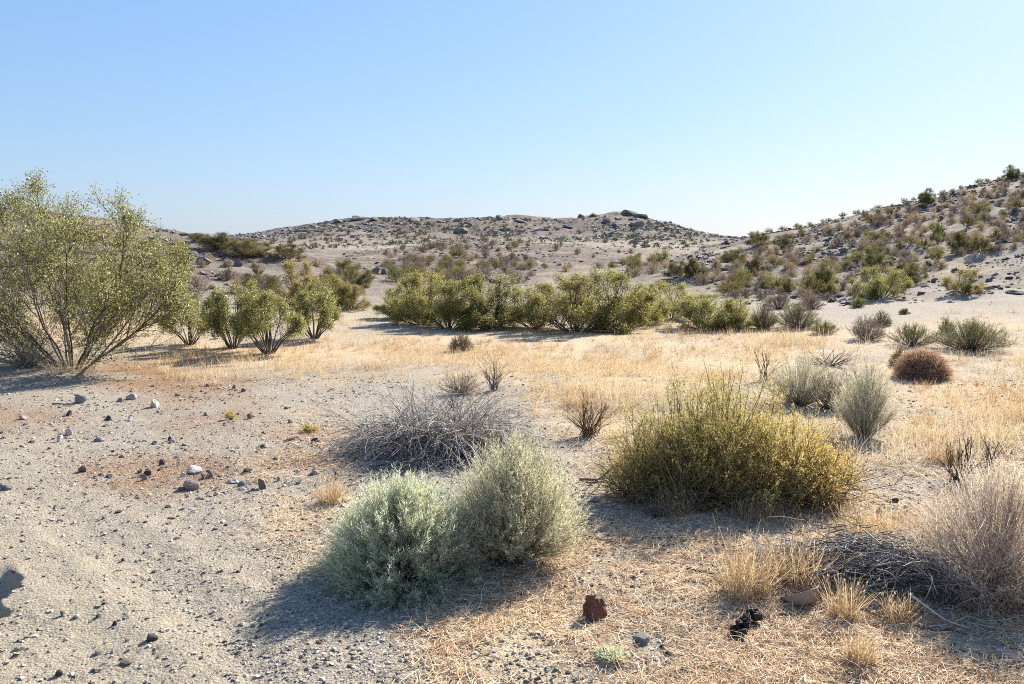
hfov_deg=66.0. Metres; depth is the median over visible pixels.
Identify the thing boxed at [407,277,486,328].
creosote bush
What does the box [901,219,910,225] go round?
brown shrub
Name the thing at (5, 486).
stone
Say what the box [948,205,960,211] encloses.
brown shrub
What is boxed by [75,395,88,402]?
stone
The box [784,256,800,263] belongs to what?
tan shrub
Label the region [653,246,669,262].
shrub
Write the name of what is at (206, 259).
boulder
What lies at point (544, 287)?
creosote bush
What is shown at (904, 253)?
brown shrub
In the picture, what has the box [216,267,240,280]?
brown shrub
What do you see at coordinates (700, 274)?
tan shrub
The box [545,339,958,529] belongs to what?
goldenbush
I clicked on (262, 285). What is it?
brown shrub
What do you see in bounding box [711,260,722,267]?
brown shrub
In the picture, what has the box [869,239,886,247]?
brown shrub
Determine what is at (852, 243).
brown shrub
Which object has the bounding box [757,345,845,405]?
dry shrub
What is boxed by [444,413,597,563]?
rabbitbrush
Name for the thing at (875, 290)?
creosote bush
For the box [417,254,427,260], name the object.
tan shrub
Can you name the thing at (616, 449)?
grass tuft
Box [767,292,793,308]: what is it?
broom shrub
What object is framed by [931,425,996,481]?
dead bush
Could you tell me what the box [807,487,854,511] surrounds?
grass tuft
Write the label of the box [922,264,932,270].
tan shrub
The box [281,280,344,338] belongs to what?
creosote bush
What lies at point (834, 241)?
brown shrub
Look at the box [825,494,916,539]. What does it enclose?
grass tuft
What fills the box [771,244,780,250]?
tan shrub
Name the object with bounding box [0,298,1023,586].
dry grass
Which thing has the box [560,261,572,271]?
tan shrub
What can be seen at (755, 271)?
olive shrub
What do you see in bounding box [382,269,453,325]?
creosote bush
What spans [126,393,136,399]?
stone
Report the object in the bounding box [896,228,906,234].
brown shrub
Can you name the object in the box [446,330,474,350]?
broom shrub
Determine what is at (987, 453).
dead bush
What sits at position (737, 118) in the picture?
sky
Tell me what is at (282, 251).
creosote bush
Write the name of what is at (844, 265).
olive shrub
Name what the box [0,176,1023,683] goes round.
ground
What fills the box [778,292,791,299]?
brown shrub
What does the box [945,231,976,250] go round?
creosote bush
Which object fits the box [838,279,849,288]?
brown shrub
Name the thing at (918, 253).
tan shrub
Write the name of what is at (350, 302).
creosote bush
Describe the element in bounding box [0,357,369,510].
leaf litter
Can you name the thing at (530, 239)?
scrub
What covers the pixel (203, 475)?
stone
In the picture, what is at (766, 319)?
broom shrub
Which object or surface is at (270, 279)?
creosote bush
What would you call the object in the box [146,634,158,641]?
stone
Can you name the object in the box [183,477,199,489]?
stone
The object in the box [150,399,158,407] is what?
stone
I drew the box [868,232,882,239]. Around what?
olive shrub
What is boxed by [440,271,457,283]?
brown shrub
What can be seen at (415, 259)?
brown shrub
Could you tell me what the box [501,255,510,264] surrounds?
brown shrub
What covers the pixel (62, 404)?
dead stick
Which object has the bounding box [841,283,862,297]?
brown shrub
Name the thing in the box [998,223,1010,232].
brown shrub
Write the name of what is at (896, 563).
fallen bush
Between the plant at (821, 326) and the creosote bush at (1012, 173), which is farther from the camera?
the creosote bush at (1012, 173)
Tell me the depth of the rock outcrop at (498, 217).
296.60 m
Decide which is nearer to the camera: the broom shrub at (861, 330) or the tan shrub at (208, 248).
the broom shrub at (861, 330)
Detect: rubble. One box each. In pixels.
[0,175,1023,307]
[229,215,745,246]
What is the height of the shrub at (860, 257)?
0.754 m
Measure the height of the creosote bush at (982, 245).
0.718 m
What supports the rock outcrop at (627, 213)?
on the ground at (58, 592)
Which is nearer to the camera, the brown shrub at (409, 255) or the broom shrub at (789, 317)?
the broom shrub at (789, 317)
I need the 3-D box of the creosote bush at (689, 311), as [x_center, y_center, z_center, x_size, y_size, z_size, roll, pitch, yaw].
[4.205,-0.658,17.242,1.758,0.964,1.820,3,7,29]
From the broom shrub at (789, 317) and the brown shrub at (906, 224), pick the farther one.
the brown shrub at (906, 224)
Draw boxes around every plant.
[224,410,236,419]
[301,422,317,433]
[591,642,628,666]
[798,294,825,308]
[809,320,840,333]
[848,297,867,307]
[898,308,910,313]
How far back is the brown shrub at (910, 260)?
29.95 m
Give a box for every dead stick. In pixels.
[52,403,74,405]
[407,599,529,605]
[579,475,610,480]
[579,533,614,541]
[643,535,699,540]
[686,568,736,581]
[746,604,776,621]
[917,625,966,634]
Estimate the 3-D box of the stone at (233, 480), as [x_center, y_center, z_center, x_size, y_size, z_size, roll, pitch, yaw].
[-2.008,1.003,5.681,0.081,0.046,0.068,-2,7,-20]
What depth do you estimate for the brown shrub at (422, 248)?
88.81 m
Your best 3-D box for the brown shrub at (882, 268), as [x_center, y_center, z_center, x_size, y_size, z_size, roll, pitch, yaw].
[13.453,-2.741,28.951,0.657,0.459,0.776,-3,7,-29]
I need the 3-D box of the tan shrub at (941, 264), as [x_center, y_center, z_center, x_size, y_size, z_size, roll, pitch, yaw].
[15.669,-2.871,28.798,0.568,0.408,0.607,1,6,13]
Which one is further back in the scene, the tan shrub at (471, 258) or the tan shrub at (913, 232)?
the tan shrub at (471, 258)
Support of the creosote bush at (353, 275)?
on the ground at (58, 592)
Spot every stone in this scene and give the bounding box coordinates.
[0,483,12,489]
[19,415,27,419]
[55,669,62,675]
[56,435,62,441]
[65,428,72,434]
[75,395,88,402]
[78,465,87,471]
[93,437,103,441]
[94,650,100,655]
[120,659,133,665]
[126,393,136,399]
[143,469,150,475]
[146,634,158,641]
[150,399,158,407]
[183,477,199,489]
[186,465,201,473]
[201,472,206,478]
[227,478,237,482]
[237,480,245,486]
[243,468,252,472]
[258,478,265,488]
[286,436,294,440]
[310,470,319,474]
[522,558,535,566]
[582,595,606,622]
[632,633,649,644]
[781,586,818,606]
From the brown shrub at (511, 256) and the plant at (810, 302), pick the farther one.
the brown shrub at (511, 256)
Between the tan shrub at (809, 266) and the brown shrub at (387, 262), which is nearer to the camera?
the tan shrub at (809, 266)
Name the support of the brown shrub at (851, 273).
on the ground at (58, 592)
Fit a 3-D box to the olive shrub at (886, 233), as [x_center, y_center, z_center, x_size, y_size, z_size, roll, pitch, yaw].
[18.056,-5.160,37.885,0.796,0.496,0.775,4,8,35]
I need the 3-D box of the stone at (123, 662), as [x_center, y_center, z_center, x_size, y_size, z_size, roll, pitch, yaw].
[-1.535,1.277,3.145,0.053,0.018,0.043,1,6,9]
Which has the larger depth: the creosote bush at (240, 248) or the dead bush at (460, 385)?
the creosote bush at (240, 248)
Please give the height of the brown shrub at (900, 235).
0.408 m
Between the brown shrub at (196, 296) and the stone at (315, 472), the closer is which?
the stone at (315, 472)
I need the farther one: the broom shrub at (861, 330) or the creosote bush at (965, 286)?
the creosote bush at (965, 286)
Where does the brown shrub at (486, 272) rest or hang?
on the ground at (58, 592)
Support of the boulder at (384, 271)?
on the ground at (58, 592)
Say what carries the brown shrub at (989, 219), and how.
on the ground at (58, 592)
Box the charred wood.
[729,608,764,636]
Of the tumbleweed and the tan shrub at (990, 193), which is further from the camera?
the tan shrub at (990, 193)
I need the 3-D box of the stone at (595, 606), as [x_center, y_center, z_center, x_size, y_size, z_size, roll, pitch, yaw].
[0.374,1.209,3.541,0.112,0.172,0.089,-2,6,-17]
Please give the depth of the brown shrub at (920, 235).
35.66 m
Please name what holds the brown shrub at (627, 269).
on the ground at (58, 592)
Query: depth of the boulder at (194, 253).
32.33 m
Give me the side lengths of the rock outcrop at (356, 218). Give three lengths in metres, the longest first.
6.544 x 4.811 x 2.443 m
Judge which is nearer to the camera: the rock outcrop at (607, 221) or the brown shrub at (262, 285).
the brown shrub at (262, 285)
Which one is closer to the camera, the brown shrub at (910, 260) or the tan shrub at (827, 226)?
the brown shrub at (910, 260)
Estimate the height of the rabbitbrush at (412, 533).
0.607 m
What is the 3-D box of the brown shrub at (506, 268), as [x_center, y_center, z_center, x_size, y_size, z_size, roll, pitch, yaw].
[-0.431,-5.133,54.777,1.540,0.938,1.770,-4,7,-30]
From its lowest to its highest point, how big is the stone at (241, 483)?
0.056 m
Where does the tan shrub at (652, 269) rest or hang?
on the ground at (58, 592)
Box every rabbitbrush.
[296,462,502,616]
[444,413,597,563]
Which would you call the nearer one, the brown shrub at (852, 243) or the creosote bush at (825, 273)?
the creosote bush at (825, 273)
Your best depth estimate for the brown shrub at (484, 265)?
55.57 m
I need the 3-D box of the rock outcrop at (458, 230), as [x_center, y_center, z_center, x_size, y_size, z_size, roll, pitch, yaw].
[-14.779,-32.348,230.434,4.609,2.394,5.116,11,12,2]
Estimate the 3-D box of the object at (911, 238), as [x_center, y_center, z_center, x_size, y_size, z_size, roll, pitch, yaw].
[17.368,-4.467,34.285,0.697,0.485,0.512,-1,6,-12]
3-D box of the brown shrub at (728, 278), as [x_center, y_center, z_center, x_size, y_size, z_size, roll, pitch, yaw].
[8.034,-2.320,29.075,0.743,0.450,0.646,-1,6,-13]
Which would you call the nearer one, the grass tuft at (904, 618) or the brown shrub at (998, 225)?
the grass tuft at (904, 618)
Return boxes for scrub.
[225,215,733,249]
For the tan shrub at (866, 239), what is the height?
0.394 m
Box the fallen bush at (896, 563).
[698,506,1023,628]
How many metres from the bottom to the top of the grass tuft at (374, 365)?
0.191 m
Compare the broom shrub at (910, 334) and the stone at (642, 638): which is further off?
the broom shrub at (910, 334)
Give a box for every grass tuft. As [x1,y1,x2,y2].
[34,352,105,374]
[250,473,259,482]
[302,471,357,505]
[354,356,400,371]
[559,393,589,406]
[596,432,638,464]
[648,487,700,516]
[688,526,809,601]
[723,485,794,523]
[750,524,861,589]
[769,319,847,347]
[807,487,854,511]
[810,574,883,621]
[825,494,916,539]
[832,624,894,668]
[868,585,928,626]
[888,498,940,539]
[909,408,941,424]
[910,439,964,463]
[924,548,1023,617]
[999,397,1023,420]
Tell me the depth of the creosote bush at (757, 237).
44.25 m
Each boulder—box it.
[188,251,197,257]
[195,256,211,264]
[234,259,242,266]
[371,267,379,273]
[381,268,388,274]
[840,248,848,252]
[1005,290,1023,294]
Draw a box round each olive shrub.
[694,267,709,275]
[746,266,761,275]
[757,281,768,287]
[799,229,805,236]
[821,280,843,293]
[822,227,834,233]
[838,259,855,268]
[841,231,854,238]
[865,231,879,238]
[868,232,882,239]
[880,230,895,238]
[892,239,906,247]
[922,260,931,265]
[927,229,939,239]
[976,212,990,220]
[985,228,1003,238]
[1000,211,1010,215]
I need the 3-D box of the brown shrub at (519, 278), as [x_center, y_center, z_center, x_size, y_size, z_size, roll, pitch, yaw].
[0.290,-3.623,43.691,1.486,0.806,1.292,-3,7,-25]
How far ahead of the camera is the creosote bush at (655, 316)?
17.96 m
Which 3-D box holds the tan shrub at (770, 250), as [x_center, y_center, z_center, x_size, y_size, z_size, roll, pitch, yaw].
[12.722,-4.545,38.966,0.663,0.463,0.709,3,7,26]
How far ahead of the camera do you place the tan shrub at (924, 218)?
41.61 m
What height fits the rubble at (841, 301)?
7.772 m
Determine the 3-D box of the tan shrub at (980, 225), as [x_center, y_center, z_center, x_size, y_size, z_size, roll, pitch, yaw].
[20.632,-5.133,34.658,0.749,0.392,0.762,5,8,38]
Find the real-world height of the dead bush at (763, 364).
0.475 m
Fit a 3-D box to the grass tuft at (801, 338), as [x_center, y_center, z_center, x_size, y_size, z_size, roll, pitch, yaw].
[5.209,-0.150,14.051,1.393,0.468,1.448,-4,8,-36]
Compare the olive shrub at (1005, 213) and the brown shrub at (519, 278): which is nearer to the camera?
the olive shrub at (1005, 213)
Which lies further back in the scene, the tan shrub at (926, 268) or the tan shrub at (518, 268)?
the tan shrub at (518, 268)
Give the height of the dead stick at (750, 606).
0.016 m
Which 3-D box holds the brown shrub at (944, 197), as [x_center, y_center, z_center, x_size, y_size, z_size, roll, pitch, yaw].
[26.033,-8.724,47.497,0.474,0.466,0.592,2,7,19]
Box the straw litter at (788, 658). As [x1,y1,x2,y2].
[210,344,1023,683]
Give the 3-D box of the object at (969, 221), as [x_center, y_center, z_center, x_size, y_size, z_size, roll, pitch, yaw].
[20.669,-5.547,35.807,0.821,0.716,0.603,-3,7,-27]
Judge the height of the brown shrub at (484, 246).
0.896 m
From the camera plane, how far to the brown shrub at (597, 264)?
69.16 m
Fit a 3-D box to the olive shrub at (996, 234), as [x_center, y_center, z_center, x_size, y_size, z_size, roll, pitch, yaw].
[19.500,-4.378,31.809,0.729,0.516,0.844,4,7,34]
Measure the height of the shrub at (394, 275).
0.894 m
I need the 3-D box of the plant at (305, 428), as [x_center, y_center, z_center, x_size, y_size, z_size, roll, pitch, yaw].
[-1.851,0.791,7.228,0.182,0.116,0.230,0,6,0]
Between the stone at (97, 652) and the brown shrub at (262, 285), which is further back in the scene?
the brown shrub at (262, 285)
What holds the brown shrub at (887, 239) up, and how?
on the ground at (58, 592)
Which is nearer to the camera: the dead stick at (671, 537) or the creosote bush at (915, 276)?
the dead stick at (671, 537)
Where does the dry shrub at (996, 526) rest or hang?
on the ground at (58, 592)
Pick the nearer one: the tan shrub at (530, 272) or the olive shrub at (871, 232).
the olive shrub at (871, 232)
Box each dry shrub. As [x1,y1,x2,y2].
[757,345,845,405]
[795,362,856,409]
[825,354,908,438]
[879,445,1023,622]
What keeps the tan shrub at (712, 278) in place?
on the ground at (58, 592)
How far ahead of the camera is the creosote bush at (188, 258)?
26.81 m
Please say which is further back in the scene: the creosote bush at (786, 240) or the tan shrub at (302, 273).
the creosote bush at (786, 240)
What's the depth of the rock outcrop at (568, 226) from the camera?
253.05 m
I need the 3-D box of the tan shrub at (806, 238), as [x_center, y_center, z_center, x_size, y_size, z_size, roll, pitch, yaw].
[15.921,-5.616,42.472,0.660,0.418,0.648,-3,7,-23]
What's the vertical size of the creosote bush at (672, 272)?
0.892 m
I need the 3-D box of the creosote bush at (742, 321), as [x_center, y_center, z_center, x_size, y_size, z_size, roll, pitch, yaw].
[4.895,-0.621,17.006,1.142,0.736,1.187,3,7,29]
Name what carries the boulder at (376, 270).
on the ground at (58, 592)
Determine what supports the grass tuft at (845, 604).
on the ground at (58, 592)
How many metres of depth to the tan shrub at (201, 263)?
29.85 m
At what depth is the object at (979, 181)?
50.10 m
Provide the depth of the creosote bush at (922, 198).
47.59 m
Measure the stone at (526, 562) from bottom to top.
0.057 m
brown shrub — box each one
[183,274,213,291]
[187,289,201,298]
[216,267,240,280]
[252,282,273,294]
[331,262,345,274]
[380,260,394,267]
[398,259,412,267]
[402,251,412,257]
[410,255,424,262]
[417,245,429,252]
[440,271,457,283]
[443,259,455,270]
[456,267,473,282]
[478,261,492,272]
[480,244,488,250]
[480,268,494,277]
[481,248,490,257]
[495,263,514,273]
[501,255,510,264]
[506,253,516,259]
[507,271,529,283]
[521,253,528,260]
[591,260,603,267]
[621,266,633,276]
[693,274,713,284]
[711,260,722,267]
[720,273,733,283]
[726,289,743,298]
[740,286,754,297]
[750,285,761,293]
[752,274,769,282]
[752,290,767,299]
[754,246,763,253]
[763,263,772,271]
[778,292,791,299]
[782,251,802,260]
[784,244,794,250]
[786,270,798,277]
[796,285,821,297]
[820,292,834,299]
[829,239,840,245]
[832,236,844,243]
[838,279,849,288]
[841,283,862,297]
[842,272,858,278]
[846,241,856,246]
[851,229,862,236]
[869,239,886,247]
[869,263,886,272]
[873,219,883,226]
[881,236,891,243]
[885,218,895,224]
[894,232,903,237]
[895,255,920,265]
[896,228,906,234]
[897,249,913,258]
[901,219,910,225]
[918,231,925,238]
[937,232,950,239]
[939,190,948,195]
[940,193,948,200]
[947,211,955,218]
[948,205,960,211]
[982,215,994,221]
[992,191,1001,197]
[992,221,1006,227]
[996,234,1009,240]
[996,242,1007,249]
[998,186,1009,193]
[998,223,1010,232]
[1005,227,1022,236]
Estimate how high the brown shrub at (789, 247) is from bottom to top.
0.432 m
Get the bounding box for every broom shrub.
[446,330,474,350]
[705,313,734,330]
[748,295,780,328]
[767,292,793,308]
[773,301,823,327]
[845,311,888,339]
[873,309,893,326]
[877,320,946,345]
[885,345,907,365]
[924,315,1017,350]
[938,314,954,331]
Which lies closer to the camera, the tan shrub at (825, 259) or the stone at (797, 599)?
the stone at (797, 599)
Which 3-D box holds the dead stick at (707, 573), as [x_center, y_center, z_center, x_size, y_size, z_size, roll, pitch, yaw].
[1.001,1.153,3.944,0.292,0.056,0.062,4,8,35]
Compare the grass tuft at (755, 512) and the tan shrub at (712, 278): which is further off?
the tan shrub at (712, 278)
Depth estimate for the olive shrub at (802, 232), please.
45.48 m
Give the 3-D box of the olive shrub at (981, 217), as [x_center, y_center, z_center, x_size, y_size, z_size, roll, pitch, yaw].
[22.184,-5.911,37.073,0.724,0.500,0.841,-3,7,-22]
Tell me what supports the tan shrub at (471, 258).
on the ground at (58, 592)
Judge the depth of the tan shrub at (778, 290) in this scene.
26.07 m
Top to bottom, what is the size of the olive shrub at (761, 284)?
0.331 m
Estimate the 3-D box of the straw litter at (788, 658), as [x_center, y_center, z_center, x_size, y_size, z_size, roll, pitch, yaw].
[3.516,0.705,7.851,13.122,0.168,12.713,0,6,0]
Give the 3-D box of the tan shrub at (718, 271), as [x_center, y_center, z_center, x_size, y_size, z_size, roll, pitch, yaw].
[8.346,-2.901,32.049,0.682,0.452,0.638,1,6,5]
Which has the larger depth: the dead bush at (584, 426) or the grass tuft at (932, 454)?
the dead bush at (584, 426)
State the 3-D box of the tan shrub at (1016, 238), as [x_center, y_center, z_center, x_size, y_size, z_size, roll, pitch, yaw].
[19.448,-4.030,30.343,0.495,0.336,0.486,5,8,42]
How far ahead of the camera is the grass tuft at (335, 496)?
5.15 m
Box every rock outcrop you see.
[351,216,363,220]
[407,217,419,221]
[453,227,468,233]
[496,215,503,220]
[515,219,527,223]
[533,228,544,230]
[562,224,572,227]
[603,218,610,223]
[620,210,638,215]
[630,221,643,227]
[634,214,648,218]
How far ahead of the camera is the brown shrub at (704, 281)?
30.50 m
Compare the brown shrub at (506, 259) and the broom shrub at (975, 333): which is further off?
the brown shrub at (506, 259)
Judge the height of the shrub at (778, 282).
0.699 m
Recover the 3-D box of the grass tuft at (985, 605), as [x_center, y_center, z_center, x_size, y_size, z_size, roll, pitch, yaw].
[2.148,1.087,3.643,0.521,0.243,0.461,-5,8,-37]
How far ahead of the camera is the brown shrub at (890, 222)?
42.49 m
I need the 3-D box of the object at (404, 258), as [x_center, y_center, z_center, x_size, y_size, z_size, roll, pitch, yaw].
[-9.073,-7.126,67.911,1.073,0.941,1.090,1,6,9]
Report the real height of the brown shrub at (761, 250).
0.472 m
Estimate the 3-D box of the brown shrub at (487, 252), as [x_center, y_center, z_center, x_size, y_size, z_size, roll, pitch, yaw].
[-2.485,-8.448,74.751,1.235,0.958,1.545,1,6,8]
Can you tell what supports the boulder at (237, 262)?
on the ground at (58, 592)
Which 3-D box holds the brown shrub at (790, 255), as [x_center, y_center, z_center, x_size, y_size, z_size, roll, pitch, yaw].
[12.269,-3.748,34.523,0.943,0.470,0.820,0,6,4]
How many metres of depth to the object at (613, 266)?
66.32 m
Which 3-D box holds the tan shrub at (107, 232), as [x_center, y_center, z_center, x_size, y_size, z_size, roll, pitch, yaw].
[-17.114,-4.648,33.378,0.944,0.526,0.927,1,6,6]
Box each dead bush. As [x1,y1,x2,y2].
[0,314,74,369]
[294,360,568,480]
[433,367,486,396]
[477,350,510,390]
[559,391,616,437]
[636,489,677,518]
[729,517,810,578]
[752,345,779,379]
[797,344,861,366]
[830,351,900,399]
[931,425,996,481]
[979,426,1009,466]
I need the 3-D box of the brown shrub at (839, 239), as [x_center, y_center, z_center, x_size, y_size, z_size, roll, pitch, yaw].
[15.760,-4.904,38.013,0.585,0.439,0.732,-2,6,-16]
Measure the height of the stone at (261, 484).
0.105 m
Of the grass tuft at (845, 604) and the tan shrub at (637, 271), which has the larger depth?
the tan shrub at (637, 271)
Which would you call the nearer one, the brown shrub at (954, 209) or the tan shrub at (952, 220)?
the tan shrub at (952, 220)
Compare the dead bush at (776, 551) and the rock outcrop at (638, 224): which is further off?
the rock outcrop at (638, 224)
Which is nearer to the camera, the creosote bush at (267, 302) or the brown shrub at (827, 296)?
the creosote bush at (267, 302)
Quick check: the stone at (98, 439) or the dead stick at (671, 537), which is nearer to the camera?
the dead stick at (671, 537)
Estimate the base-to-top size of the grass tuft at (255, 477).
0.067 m
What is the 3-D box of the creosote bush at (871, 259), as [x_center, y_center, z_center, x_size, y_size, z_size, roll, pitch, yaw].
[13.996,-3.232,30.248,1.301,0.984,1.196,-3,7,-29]
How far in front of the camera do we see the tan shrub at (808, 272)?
29.14 m
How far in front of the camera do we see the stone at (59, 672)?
3.07 m
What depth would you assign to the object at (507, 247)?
89.19 m
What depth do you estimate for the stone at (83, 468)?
5.83 m
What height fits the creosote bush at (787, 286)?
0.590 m
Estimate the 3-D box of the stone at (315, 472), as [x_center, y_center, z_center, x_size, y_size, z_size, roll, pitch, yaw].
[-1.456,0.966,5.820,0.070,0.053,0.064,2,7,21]
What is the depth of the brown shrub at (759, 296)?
24.43 m
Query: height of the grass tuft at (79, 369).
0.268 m
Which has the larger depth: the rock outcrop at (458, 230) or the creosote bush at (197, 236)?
the rock outcrop at (458, 230)
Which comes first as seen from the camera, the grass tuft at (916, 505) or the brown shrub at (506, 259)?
the grass tuft at (916, 505)
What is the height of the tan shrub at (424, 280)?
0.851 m
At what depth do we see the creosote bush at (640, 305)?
16.91 m
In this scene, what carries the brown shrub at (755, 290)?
on the ground at (58, 592)
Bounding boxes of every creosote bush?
[0,166,210,375]
[157,295,211,344]
[161,244,193,273]
[184,232,212,241]
[196,231,236,248]
[201,277,259,348]
[221,237,274,256]
[227,287,310,353]
[229,272,282,291]
[265,244,306,259]
[269,258,317,300]
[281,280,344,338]
[296,273,352,306]
[320,257,376,288]
[331,283,370,309]
[369,286,409,318]
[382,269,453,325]
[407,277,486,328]
[444,270,534,330]
[494,278,568,329]
[518,270,634,334]
[576,264,658,331]
[619,281,670,324]
[650,279,698,319]
[659,260,690,277]
[667,290,741,329]
[681,257,710,275]
[714,249,748,262]
[714,297,764,329]
[744,231,769,245]
[744,254,765,272]
[770,234,798,245]
[779,277,795,293]
[809,261,839,286]
[846,264,914,299]
[860,246,895,267]
[891,261,929,282]
[917,187,936,204]
[940,267,987,293]
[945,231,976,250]
[966,236,995,251]
[1002,164,1020,178]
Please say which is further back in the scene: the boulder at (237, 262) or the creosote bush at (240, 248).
the creosote bush at (240, 248)
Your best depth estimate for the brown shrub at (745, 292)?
24.88 m
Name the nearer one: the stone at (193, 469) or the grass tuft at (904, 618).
the grass tuft at (904, 618)
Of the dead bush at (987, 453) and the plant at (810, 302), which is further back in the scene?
the plant at (810, 302)
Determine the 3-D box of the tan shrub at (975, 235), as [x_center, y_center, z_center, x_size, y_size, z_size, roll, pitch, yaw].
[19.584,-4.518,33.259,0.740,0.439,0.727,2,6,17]
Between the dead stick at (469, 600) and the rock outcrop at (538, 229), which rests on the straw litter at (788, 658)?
the dead stick at (469, 600)
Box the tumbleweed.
[890,344,955,382]
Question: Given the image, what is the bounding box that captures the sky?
[0,0,1023,236]
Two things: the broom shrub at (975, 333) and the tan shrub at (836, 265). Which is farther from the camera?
the tan shrub at (836, 265)
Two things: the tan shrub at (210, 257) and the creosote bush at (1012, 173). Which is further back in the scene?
the creosote bush at (1012, 173)
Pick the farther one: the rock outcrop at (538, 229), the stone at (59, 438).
the rock outcrop at (538, 229)
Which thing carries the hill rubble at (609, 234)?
on the ground at (58, 592)
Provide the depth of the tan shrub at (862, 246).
35.07 m
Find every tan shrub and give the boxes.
[95,227,115,236]
[170,236,182,245]
[195,258,208,267]
[199,243,213,251]
[200,253,215,260]
[221,259,232,267]
[229,276,242,284]
[298,267,310,275]
[309,256,324,265]
[408,268,427,285]
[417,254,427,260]
[465,254,475,260]
[468,267,477,274]
[515,261,526,269]
[524,268,536,275]
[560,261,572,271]
[629,265,643,274]
[641,261,662,274]
[658,260,671,268]
[693,272,707,279]
[708,272,719,280]
[709,267,722,275]
[729,258,745,267]
[762,271,774,280]
[763,247,774,254]
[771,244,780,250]
[773,285,785,293]
[783,261,799,269]
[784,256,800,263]
[791,284,811,295]
[798,288,818,300]
[802,236,812,240]
[802,263,816,270]
[802,267,812,275]
[816,256,832,264]
[819,223,831,228]
[831,261,842,270]
[855,241,866,249]
[856,235,869,241]
[881,263,892,271]
[894,222,904,227]
[906,252,923,259]
[907,227,919,234]
[909,212,921,218]
[912,222,922,227]
[919,214,928,220]
[919,225,929,232]
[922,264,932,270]
[932,258,948,268]
[946,216,957,222]
[952,247,968,254]
[959,197,969,202]
[969,230,984,238]
[972,221,990,228]
[983,189,995,195]
[1011,234,1021,240]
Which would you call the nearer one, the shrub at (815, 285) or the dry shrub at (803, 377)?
the dry shrub at (803, 377)

